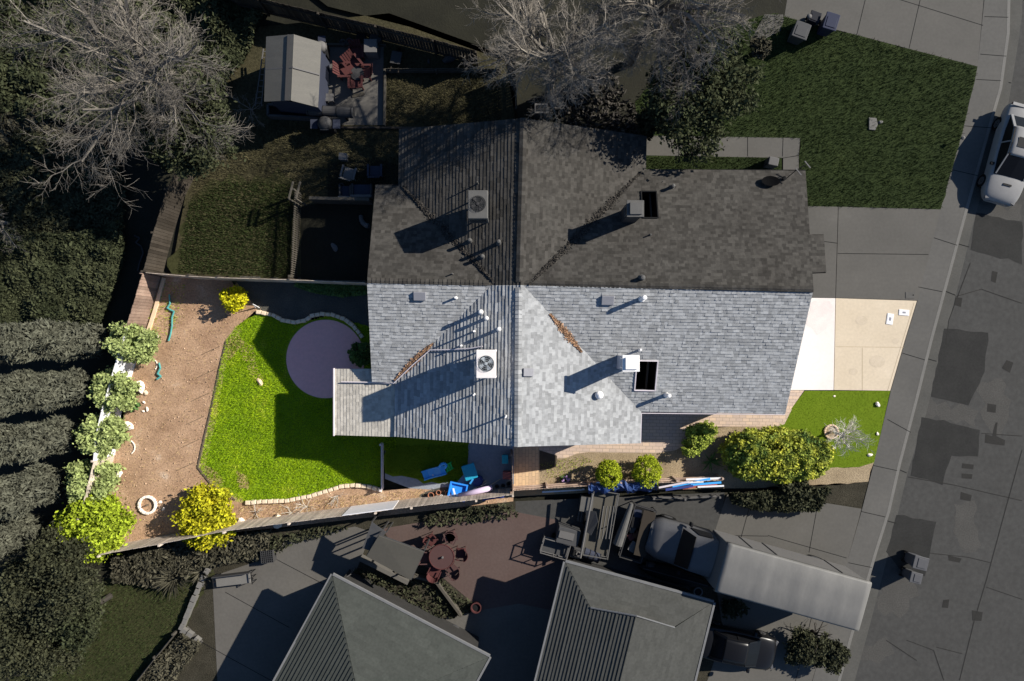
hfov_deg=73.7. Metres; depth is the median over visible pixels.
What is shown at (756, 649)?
parked car
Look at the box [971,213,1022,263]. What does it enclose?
asphalt patch
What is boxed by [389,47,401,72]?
wheelbarrow
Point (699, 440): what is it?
bush
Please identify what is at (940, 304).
kerb
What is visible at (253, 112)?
bare tree
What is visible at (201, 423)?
soil clods
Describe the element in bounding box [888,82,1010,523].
gutter joint
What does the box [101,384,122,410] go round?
lattice panel
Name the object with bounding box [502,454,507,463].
waste bin
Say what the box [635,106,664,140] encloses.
garden shrub
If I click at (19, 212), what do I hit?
ivy cover
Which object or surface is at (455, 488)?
storage tub
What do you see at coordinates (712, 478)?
lumber board
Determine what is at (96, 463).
wooden fence
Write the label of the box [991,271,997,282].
asphalt patch
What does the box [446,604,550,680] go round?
patio
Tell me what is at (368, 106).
patio
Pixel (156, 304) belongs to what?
edging board
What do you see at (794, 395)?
path
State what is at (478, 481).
child chair
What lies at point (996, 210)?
worn asphalt
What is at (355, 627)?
house
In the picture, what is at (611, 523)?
metal pole
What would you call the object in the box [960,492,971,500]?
asphalt patch
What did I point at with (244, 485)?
dry grass
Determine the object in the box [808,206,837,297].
driveway
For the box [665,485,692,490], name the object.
lumber board
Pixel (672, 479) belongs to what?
wooden fence
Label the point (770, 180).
satellite dish
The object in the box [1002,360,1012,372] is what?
asphalt patch
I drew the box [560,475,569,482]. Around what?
flower plant
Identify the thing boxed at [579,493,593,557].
long pipe
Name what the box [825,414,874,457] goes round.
bare tree
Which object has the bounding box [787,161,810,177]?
roof aerial
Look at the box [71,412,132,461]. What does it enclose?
olive shrub
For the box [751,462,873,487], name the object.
garden soil
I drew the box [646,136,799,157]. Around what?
path
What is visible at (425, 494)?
garden soil
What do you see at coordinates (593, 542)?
utility trailer
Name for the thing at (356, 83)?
garden chair
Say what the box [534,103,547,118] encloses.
air cooler
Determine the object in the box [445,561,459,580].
patio chair
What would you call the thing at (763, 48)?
twiggy shrub
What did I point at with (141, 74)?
bare tree
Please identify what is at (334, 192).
patio
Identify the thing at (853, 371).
driveway stain
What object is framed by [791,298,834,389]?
driveway
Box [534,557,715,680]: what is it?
house
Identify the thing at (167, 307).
weeds
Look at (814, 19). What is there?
wheelie bin
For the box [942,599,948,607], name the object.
asphalt patch
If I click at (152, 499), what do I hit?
stone ring
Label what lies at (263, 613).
patio joint
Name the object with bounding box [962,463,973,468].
asphalt patch
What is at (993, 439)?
asphalt patch
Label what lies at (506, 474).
toy box
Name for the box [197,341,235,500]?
edging
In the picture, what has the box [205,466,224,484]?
dry grass
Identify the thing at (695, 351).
house
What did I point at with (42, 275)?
ivy cover
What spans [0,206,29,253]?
bare tree
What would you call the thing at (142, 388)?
rock
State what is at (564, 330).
fallen leaves
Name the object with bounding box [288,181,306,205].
trellis arch
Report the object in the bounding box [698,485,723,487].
lumber board
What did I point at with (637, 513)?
storage crate
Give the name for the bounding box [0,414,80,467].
cypress tree
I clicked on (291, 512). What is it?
dry plant
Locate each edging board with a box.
[147,278,165,329]
[340,126,417,128]
[383,73,386,125]
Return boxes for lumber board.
[659,481,689,487]
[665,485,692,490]
[672,478,709,486]
[683,484,716,488]
[686,477,720,479]
[691,481,720,485]
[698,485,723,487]
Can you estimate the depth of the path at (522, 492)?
34.99 m
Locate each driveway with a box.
[707,494,860,680]
[784,0,983,65]
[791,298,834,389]
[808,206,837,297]
[834,298,916,390]
[835,207,940,299]
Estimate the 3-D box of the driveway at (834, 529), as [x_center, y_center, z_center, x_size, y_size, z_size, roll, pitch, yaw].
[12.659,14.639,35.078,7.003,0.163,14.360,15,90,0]
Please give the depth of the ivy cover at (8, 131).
34.59 m
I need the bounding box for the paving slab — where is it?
[869,117,877,129]
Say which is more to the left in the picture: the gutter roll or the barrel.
the barrel
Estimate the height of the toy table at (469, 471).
0.540 m
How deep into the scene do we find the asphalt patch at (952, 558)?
35.12 m
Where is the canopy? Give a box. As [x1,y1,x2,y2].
[366,521,429,579]
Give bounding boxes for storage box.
[338,153,347,161]
[364,39,379,58]
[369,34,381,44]
[555,521,580,546]
[578,494,593,511]
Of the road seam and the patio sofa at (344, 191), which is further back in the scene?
the road seam
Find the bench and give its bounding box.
[211,569,256,588]
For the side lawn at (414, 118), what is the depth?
34.99 m
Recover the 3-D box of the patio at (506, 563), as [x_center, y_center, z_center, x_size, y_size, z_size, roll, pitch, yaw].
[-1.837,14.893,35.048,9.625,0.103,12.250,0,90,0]
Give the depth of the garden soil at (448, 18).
35.00 m
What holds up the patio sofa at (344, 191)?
on the patio at (334, 192)
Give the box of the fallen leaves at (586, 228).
[528,171,642,284]
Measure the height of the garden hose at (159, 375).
0.100 m
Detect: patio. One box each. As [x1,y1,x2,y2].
[167,527,367,680]
[286,320,363,397]
[328,47,383,124]
[328,160,397,196]
[384,512,564,609]
[385,443,513,490]
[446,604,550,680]
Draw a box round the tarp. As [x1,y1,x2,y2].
[588,480,656,494]
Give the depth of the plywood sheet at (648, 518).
33.99 m
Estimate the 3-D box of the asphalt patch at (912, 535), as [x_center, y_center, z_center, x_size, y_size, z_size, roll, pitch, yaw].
[20.470,10.515,35.123,2.244,0.001,2.888,12,90,0]
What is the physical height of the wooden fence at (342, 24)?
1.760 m
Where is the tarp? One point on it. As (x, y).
(625, 486)
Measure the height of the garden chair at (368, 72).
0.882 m
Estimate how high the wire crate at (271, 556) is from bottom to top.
0.507 m
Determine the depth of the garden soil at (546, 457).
34.98 m
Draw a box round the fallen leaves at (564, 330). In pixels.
[549,313,582,352]
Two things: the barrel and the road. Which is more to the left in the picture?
the barrel
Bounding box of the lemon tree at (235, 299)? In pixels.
[217,285,248,313]
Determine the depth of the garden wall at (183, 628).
34.70 m
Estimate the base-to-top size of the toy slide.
0.964 m
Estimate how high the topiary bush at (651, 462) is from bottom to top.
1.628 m
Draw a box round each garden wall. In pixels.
[178,566,211,640]
[359,554,408,584]
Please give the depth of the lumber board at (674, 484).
33.96 m
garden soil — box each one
[87,276,512,561]
[118,487,861,680]
[199,326,244,502]
[237,276,368,325]
[320,0,786,134]
[420,487,455,505]
[530,427,765,495]
[539,450,556,471]
[725,482,867,506]
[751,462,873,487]
[826,426,836,436]
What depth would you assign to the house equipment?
34.31 m
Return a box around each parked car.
[703,620,778,672]
[976,102,1023,206]
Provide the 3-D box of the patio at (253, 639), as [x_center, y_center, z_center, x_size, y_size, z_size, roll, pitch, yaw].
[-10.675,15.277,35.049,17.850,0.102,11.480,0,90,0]
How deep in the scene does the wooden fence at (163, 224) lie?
34.02 m
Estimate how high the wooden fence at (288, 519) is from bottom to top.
1.910 m
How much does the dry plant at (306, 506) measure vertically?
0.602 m
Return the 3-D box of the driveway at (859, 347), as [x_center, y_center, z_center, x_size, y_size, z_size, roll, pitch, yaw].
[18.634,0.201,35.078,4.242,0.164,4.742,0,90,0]
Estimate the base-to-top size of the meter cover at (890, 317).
0.036 m
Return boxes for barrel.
[582,547,601,562]
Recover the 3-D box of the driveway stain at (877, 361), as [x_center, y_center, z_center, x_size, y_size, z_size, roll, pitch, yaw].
[18.731,1.066,34.992,0.807,0.001,0.625,0,90,0]
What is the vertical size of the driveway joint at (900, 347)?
0.001 m
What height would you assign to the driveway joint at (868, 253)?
0.001 m
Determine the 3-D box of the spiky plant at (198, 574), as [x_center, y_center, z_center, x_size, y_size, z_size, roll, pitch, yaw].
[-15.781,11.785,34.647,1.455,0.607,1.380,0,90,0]
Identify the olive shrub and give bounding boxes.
[62,458,125,503]
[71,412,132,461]
[86,365,141,413]
[99,320,163,366]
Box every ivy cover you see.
[0,0,271,173]
[0,92,64,167]
[0,129,128,232]
[0,219,125,325]
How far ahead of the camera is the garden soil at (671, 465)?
35.00 m
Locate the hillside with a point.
(153, 179)
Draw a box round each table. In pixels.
[326,94,334,103]
[351,67,363,79]
[429,543,453,569]
[461,462,477,480]
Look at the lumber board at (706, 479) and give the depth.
34.03 m
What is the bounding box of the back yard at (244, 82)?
[171,13,517,277]
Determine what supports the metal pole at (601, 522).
on the utility trailer at (593, 542)
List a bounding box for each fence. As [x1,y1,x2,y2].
[76,455,113,519]
[97,487,513,557]
[124,272,160,327]
[136,629,178,680]
[141,168,192,275]
[144,270,366,284]
[230,0,477,66]
[288,188,301,278]
[383,68,500,74]
[513,60,516,118]
[513,474,723,490]
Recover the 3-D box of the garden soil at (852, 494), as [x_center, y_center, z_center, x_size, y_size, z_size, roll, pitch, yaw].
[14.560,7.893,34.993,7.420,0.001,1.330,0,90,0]
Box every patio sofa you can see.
[338,185,350,196]
[350,183,372,199]
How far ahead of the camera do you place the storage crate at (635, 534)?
34.27 m
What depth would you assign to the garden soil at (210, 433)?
34.99 m
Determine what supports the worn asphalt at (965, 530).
on the road
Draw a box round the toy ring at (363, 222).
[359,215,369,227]
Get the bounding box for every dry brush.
[109,528,272,589]
[139,633,200,680]
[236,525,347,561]
[354,568,473,618]
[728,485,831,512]
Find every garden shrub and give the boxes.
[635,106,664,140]
[721,598,749,620]
[778,480,814,509]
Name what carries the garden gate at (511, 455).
on the patio at (486, 459)
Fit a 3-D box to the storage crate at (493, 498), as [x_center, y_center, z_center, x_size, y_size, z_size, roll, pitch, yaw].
[-0.960,7.803,34.300,1.100,0.250,0.300,-9,90,0]
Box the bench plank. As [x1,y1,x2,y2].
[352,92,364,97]
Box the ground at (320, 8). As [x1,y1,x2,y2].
[84,0,919,564]
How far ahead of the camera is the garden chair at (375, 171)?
34.61 m
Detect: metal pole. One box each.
[598,506,603,538]
[602,506,606,538]
[605,506,610,538]
[608,506,613,538]
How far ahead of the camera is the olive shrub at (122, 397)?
33.32 m
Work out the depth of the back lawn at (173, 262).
35.00 m
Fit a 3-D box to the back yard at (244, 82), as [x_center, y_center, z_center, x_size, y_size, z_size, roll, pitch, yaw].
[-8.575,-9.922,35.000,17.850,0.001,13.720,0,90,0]
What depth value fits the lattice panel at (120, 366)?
34.01 m
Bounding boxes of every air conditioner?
[468,190,488,223]
[476,349,496,377]
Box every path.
[513,409,791,457]
[514,447,538,485]
[514,488,553,496]
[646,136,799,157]
[753,14,783,37]
[758,390,803,423]
[782,156,798,169]
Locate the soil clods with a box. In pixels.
[113,277,488,538]
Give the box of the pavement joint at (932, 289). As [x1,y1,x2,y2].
[851,16,1001,567]
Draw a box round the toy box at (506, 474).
[503,471,510,478]
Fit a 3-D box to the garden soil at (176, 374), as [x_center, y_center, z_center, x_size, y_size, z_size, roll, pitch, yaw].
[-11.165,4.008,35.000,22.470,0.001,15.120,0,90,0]
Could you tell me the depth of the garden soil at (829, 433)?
34.96 m
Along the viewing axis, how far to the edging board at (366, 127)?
34.85 m
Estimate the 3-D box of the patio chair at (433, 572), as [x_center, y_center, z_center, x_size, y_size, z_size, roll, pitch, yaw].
[-3.955,11.797,34.548,0.670,0.904,0.650,24,90,0]
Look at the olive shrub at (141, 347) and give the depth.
33.45 m
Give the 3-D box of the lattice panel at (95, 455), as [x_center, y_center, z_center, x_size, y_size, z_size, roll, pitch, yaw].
[-20.317,5.268,34.118,0.046,1.797,1.229,5,90,0]
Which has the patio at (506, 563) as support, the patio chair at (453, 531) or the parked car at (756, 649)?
the patio chair at (453, 531)
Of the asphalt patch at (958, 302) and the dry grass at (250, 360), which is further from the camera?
the asphalt patch at (958, 302)
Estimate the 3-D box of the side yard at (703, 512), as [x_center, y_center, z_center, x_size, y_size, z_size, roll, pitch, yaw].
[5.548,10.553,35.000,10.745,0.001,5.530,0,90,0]
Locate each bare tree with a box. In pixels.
[0,0,253,217]
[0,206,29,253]
[225,89,264,126]
[457,0,656,131]
[578,0,781,126]
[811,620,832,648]
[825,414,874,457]
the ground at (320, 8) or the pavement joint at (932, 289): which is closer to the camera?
the pavement joint at (932, 289)
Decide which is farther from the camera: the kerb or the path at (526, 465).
the kerb
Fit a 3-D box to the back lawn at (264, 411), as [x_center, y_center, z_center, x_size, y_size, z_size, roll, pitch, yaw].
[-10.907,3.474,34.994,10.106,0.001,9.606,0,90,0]
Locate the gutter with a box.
[841,0,1021,680]
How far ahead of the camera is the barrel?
34.40 m
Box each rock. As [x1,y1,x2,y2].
[125,421,133,429]
[137,380,144,393]
[256,378,262,385]
[273,513,281,528]
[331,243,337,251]
[463,60,472,66]
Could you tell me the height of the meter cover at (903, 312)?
0.036 m
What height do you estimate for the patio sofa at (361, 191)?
0.800 m
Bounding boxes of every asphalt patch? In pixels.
[886,515,935,575]
[911,417,979,484]
[931,329,987,404]
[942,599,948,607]
[948,555,961,562]
[954,297,961,306]
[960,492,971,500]
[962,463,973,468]
[962,474,971,478]
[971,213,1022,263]
[972,610,982,620]
[985,422,1004,444]
[987,403,995,412]
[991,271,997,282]
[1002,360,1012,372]
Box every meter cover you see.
[886,313,893,324]
[899,309,908,315]
[906,292,914,297]
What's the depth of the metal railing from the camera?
34.64 m
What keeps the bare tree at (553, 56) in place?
on the garden soil at (448, 18)
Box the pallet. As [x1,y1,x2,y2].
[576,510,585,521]
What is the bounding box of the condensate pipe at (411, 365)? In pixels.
[341,346,482,383]
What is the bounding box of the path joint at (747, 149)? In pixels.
[678,137,782,155]
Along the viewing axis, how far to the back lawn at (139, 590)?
35.00 m
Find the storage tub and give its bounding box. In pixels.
[447,481,467,501]
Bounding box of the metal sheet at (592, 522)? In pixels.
[586,510,597,534]
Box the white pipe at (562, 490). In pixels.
[542,488,584,492]
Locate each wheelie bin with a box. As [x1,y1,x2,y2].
[787,20,810,44]
[805,10,821,27]
[817,11,839,36]
[899,566,922,583]
[901,550,928,570]
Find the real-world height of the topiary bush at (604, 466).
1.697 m
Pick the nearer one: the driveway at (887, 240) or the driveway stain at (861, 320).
the driveway stain at (861, 320)
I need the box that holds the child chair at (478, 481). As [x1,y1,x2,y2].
[469,475,483,486]
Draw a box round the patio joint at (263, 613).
[202,560,324,680]
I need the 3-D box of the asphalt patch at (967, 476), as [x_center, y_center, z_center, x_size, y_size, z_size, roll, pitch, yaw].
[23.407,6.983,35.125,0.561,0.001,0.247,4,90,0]
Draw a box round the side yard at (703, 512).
[515,492,724,589]
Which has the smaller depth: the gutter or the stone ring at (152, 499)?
the stone ring at (152, 499)
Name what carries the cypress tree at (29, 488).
on the hillside
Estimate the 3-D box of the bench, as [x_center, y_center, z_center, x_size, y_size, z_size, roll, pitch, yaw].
[-14.082,12.077,34.612,1.990,0.775,0.625,-7,90,0]
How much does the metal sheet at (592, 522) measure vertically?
0.278 m
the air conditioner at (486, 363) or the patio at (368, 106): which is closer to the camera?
the air conditioner at (486, 363)
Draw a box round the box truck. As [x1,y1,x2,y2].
[645,514,871,630]
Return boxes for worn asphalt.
[860,637,893,663]
[876,569,918,617]
[925,399,978,427]
[953,501,980,552]
[976,203,1021,220]
[976,378,1010,435]
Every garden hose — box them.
[134,235,143,270]
[156,363,161,379]
[166,294,174,340]
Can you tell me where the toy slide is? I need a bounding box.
[421,462,453,480]
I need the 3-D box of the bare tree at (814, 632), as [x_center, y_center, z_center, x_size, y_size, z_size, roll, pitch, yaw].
[15.430,14.833,34.209,1.094,1.582,1.939,12,90,0]
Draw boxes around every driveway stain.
[806,299,833,334]
[849,368,857,374]
[856,316,867,324]
[870,355,884,366]
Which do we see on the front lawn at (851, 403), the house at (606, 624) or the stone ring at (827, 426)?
the stone ring at (827, 426)
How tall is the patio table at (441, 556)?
0.877 m
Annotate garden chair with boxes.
[332,60,350,80]
[339,164,358,180]
[340,48,363,73]
[348,39,364,60]
[348,75,363,89]
[359,64,372,80]
[367,164,382,177]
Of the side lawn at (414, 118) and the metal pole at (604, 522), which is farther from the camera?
the side lawn at (414, 118)
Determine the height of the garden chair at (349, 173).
0.929 m
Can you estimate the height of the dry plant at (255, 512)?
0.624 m
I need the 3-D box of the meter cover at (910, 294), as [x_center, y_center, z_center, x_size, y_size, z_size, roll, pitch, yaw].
[20.403,-2.327,34.983,0.460,0.025,0.320,0,90,0]
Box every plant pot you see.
[471,601,481,613]
[693,587,702,595]
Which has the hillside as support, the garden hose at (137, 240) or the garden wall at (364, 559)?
the garden hose at (137, 240)
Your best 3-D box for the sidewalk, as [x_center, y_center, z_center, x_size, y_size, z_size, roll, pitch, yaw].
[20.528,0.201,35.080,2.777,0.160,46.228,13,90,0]
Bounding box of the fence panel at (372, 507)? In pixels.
[342,500,398,515]
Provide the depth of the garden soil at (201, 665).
35.00 m
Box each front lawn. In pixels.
[635,13,977,208]
[646,155,781,169]
[771,391,889,467]
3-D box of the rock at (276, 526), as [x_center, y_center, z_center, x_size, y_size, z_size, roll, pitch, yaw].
[-11.938,9.229,34.867,0.519,0.266,0.785,11,90,0]
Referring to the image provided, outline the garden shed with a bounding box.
[264,34,329,113]
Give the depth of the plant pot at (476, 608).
34.68 m
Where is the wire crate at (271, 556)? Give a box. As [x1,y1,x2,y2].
[260,549,276,563]
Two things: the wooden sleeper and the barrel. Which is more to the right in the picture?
the barrel
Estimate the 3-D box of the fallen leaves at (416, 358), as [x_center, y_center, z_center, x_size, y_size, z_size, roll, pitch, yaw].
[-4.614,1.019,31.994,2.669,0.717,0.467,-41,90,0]
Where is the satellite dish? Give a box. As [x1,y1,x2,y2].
[762,176,786,185]
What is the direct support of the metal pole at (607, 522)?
on the utility trailer at (593, 542)
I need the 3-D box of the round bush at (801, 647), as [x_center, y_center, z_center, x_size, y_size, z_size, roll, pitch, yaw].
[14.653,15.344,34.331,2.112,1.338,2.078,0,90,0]
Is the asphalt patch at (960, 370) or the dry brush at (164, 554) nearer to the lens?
the dry brush at (164, 554)
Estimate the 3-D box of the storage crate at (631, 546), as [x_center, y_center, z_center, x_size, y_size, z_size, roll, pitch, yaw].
[6.106,10.367,34.347,0.424,0.305,0.520,34,90,0]
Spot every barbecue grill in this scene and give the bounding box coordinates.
[310,116,339,133]
[318,36,329,59]
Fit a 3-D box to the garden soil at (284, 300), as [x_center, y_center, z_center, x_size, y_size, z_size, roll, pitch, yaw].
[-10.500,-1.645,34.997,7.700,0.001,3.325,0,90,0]
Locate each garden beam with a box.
[309,196,372,204]
[395,572,461,616]
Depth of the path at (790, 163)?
34.99 m
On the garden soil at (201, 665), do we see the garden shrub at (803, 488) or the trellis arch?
the garden shrub at (803, 488)
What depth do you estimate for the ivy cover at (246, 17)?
34.54 m
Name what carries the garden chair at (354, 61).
on the patio at (368, 106)
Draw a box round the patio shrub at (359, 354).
[347,342,370,367]
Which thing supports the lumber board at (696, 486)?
on the lumber board at (706, 479)
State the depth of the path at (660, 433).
34.99 m
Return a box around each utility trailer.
[539,532,570,559]
[582,490,619,559]
[616,501,656,563]
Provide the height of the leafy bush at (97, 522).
2.602 m
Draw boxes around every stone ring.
[137,495,156,514]
[824,424,838,438]
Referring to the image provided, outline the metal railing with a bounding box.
[651,494,720,500]
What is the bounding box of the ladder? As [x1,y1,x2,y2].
[255,49,265,105]
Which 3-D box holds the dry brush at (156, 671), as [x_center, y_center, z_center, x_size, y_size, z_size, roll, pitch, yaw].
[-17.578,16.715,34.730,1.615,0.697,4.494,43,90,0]
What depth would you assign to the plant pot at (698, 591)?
34.69 m
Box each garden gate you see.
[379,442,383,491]
[510,449,512,493]
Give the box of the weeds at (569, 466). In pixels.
[545,457,590,476]
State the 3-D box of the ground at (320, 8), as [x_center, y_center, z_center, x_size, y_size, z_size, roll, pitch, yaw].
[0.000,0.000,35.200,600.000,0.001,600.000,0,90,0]
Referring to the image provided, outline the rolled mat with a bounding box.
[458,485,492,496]
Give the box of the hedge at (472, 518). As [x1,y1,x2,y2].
[424,503,517,526]
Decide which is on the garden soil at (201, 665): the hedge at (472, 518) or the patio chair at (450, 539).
the hedge at (472, 518)
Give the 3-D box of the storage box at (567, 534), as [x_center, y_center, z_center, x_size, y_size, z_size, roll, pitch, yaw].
[2.800,9.783,34.475,1.100,1.050,0.800,14,90,0]
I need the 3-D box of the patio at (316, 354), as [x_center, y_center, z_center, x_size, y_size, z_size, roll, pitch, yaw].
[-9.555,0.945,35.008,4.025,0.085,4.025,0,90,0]
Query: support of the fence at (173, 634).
on the back lawn at (139, 590)
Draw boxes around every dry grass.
[116,276,507,538]
[179,121,398,275]
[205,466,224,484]
[227,334,244,359]
[236,472,248,489]
[240,343,262,378]
[240,491,420,518]
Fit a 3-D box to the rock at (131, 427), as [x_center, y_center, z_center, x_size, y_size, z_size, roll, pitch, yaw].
[-19.729,4.361,34.882,0.778,0.235,0.481,-4,90,0]
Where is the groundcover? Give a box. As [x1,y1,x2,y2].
[294,283,367,297]
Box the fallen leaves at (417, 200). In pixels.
[402,185,493,280]
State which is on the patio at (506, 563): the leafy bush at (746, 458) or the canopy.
the canopy
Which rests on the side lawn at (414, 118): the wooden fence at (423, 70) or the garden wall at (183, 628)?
the wooden fence at (423, 70)
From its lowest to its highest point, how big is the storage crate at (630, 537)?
0.200 m
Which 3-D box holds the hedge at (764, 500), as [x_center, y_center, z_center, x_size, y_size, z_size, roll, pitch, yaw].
[13.607,8.023,34.499,5.276,0.796,1.422,0,90,0]
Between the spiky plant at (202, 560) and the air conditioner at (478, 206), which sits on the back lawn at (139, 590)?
the spiky plant at (202, 560)
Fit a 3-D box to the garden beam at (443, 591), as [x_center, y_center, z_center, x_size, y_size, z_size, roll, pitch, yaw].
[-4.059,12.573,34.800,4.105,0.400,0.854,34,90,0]
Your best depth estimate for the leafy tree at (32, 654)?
32.19 m
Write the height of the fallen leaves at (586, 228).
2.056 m
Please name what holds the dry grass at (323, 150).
on the back yard at (244, 82)
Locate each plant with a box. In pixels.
[129,398,140,412]
[153,556,191,599]
[188,561,213,583]
[196,549,212,564]
[248,502,263,519]
[279,504,302,514]
[292,495,317,512]
[328,490,343,506]
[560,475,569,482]
[701,452,722,471]
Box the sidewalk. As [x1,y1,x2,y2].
[812,0,1006,680]
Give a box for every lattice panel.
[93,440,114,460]
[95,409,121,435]
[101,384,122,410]
[109,356,135,382]
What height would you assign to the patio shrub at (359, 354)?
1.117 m
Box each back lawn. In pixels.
[9,542,214,680]
[167,167,300,284]
[206,315,384,500]
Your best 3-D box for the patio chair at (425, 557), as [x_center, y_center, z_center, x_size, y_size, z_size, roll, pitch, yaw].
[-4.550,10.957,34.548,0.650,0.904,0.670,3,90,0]
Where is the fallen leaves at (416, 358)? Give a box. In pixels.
[393,343,433,380]
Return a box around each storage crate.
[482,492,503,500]
[627,533,633,540]
[628,540,635,552]
[630,525,635,532]
[631,516,640,527]
[632,530,638,538]
[634,509,641,517]
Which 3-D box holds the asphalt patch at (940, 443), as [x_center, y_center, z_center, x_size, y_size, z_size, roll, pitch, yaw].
[22.353,5.791,35.124,3.253,0.001,3.309,11,90,0]
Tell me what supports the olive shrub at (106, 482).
on the garden soil at (176, 374)
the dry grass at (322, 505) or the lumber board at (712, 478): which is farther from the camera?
the dry grass at (322, 505)
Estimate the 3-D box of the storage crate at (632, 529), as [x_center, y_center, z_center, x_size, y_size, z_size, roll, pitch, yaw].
[6.072,9.470,34.383,0.318,0.235,0.390,0,90,0]
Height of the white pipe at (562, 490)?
0.090 m
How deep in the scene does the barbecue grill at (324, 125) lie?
34.13 m
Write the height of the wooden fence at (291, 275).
1.160 m
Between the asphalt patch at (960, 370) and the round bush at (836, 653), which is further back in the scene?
the asphalt patch at (960, 370)
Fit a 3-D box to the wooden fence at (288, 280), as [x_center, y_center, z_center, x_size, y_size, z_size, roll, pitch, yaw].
[-12.511,-3.073,34.095,10.777,1.810,0.213,3,90,0]
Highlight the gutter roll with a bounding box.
[613,503,632,546]
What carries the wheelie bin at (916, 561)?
on the asphalt patch at (912, 535)
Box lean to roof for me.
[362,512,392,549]
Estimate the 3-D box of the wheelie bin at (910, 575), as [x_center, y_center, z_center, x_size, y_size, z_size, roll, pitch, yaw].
[20.209,11.885,34.633,0.651,0.990,0.540,14,90,0]
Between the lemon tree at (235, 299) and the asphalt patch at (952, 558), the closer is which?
the lemon tree at (235, 299)
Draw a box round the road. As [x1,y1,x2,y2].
[855,0,1023,680]
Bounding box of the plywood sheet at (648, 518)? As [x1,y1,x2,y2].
[634,510,655,556]
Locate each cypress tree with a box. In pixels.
[0,318,107,364]
[0,366,92,417]
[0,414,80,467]
[0,462,68,521]
[0,511,44,561]
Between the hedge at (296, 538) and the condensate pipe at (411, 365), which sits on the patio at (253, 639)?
the hedge at (296, 538)
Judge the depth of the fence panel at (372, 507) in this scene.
33.92 m
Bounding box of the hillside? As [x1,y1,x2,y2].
[0,0,267,680]
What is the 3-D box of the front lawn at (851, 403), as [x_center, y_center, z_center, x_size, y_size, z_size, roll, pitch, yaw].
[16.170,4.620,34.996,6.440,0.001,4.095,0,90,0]
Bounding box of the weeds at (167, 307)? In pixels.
[145,282,185,334]
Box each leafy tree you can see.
[0,521,100,636]
[0,595,85,680]
[42,578,112,655]
[122,41,245,184]
[636,0,765,167]
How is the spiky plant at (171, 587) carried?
on the back lawn at (139, 590)
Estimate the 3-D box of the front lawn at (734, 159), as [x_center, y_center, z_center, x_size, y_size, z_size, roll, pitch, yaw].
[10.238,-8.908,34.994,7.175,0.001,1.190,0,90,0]
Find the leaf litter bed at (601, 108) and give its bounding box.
[527,75,641,134]
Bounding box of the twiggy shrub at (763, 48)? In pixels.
[749,35,771,59]
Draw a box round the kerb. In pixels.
[837,0,1009,680]
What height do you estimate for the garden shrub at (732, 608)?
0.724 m
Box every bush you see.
[50,491,140,564]
[170,480,237,552]
[595,459,622,489]
[631,454,663,488]
[681,420,718,457]
[717,424,835,484]
[782,624,824,666]
[812,631,851,675]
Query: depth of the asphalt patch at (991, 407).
35.13 m
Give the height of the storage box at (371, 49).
0.945 m
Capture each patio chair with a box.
[419,550,428,564]
[423,532,438,548]
[426,566,440,582]
[442,531,456,545]
[444,530,457,543]
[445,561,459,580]
[456,546,467,561]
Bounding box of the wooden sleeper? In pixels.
[543,486,581,490]
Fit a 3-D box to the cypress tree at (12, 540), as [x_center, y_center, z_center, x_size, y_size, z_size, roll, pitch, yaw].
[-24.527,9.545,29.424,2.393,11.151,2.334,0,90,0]
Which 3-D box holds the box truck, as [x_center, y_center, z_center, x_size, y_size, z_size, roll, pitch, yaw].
[11.608,11.014,33.219,10.010,3.547,2.600,15,90,0]
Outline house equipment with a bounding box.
[763,156,778,168]
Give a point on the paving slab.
(872, 122)
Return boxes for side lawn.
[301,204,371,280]
[384,437,468,483]
[386,73,499,125]
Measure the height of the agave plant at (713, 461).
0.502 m
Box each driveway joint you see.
[735,509,845,680]
[824,241,928,254]
[836,304,913,390]
[857,0,980,47]
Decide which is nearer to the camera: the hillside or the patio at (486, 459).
the patio at (486, 459)
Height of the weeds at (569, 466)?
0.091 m
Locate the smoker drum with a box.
[306,105,354,120]
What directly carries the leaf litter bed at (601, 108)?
on the garden soil at (448, 18)
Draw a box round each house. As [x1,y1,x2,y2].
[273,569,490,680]
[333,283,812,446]
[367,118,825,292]
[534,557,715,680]
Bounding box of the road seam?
[886,263,1021,679]
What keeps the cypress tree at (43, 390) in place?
on the hillside
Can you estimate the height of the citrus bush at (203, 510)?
1.986 m
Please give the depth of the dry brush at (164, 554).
34.66 m

